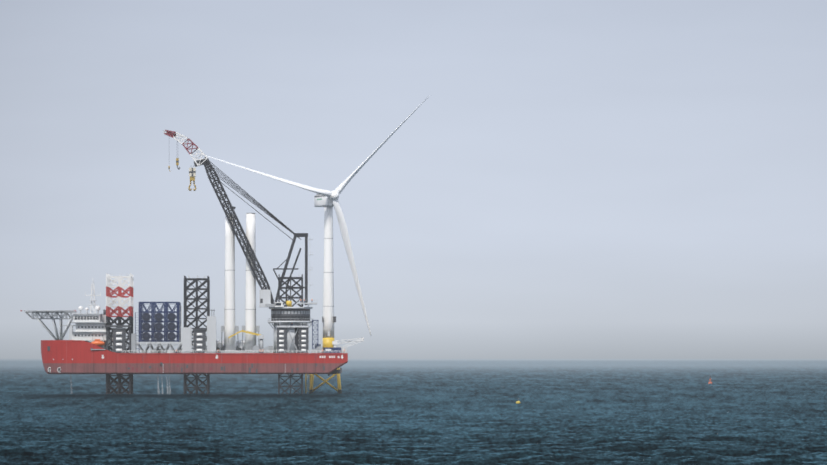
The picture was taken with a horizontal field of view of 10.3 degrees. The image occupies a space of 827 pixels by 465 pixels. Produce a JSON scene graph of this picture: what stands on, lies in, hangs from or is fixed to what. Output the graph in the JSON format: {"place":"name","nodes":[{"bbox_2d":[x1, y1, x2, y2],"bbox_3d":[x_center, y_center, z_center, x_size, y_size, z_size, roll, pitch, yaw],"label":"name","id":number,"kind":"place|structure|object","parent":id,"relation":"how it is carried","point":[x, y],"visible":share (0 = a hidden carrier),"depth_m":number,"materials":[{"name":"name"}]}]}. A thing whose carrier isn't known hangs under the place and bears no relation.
{"place":"outdoors","nodes":[
{"label":"outdoors","id":0,"kind":"place"},
{"bbox_2d":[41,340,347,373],"bbox_3d":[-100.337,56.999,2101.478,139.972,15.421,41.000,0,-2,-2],"label":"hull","id":1,"kind":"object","parent":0,"point":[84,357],"visible":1,"depth_m":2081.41,"materials":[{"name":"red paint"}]},
{"bbox_2d":[0,359,826,464],"bbox_3d":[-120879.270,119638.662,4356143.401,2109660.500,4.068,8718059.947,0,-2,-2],"label":"sea","id":2,"kind":"structure","parent":0,"point":[568,412],"depth_m":1284.96,"materials":[{"name":"liquid"}]},
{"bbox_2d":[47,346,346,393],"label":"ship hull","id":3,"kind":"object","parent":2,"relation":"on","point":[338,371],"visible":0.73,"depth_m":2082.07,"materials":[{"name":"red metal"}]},
{"bbox_2d":[20,310,76,339],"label":"helideck","id":4,"kind":"object","parent":3,"relation":"on","point":[56,312],"visible":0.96,"depth_m":2093.21,"materials":[{"name":"grey metal"}]},
{"bbox_2d":[69,285,112,349],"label":"ship superstructure","id":5,"kind":"object","parent":3,"relation":"on","point":[90,326],"visible":0.96,"depth_m":2083.66,"materials":[{"name":"white paint"}]},
{"bbox_2d":[135,302,181,352],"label":"blade rack","id":6,"kind":"object","parent":3,"relation":"on","point":[156,322],"visible":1,"depth_m":2082.15,"materials":[{"name":"blue metal"}]},
{"bbox_2d":[100,309,308,352],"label":"jacking houses","id":7,"kind":"structure","parent":3,"relation":"on","point":[119,343],"depth_m":2081.77,"materials":[{"name":"white paint"}]},
{"bbox_2d":[163,130,316,352],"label":"crane","id":8,"kind":"object","parent":3,"relation":"on","point":[287,314],"visible":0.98,"depth_m":2089.00,"materials":[{"name":"black metal"}]},
{"bbox_2d":[150,213,346,352],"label":"turbine tower sections","id":9,"kind":"object","parent":3,"relation":"on","point":[229,328],"visible":0.83,"depth_m":2092.01,"materials":[{"name":"white paint"}]},
{"bbox_2d":[332,338,363,352],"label":"gangway","id":10,"kind":"object","parent":3,"relation":"on","point":[335,343],"visible":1,"depth_m":2090.97,"materials":[{"name":"white paint"}]},
{"bbox_2d":[106,273,302,393],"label":"jack-up legs","id":11,"kind":"object","parent":2,"relation":"in","point":[120,286],"visible":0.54,"depth_m":2086.57,"materials":[{"name":"black metal"}]},
{"bbox_2d":[305,367,341,392],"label":"jacket foundation","id":12,"kind":"object","parent":2,"relation":"in","point":[312,390],"visible":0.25,"depth_m":2136.10,"materials":[{"name":"yellow paint"}]},
{"bbox_2d":[208,97,427,346],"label":"wind turbine","id":13,"kind":"object","parent":12,"relation":"on","point":[327,200],"visible":0.96,"depth_m":2141.49,"materials":[{"name":"white paint"}]},
{"bbox_2d":[0,0,826,358],"label":"sky","id":14,"kind":"structure","parent":0,"point":[572,179],"materials":[{"name":"grey"}]}
]}

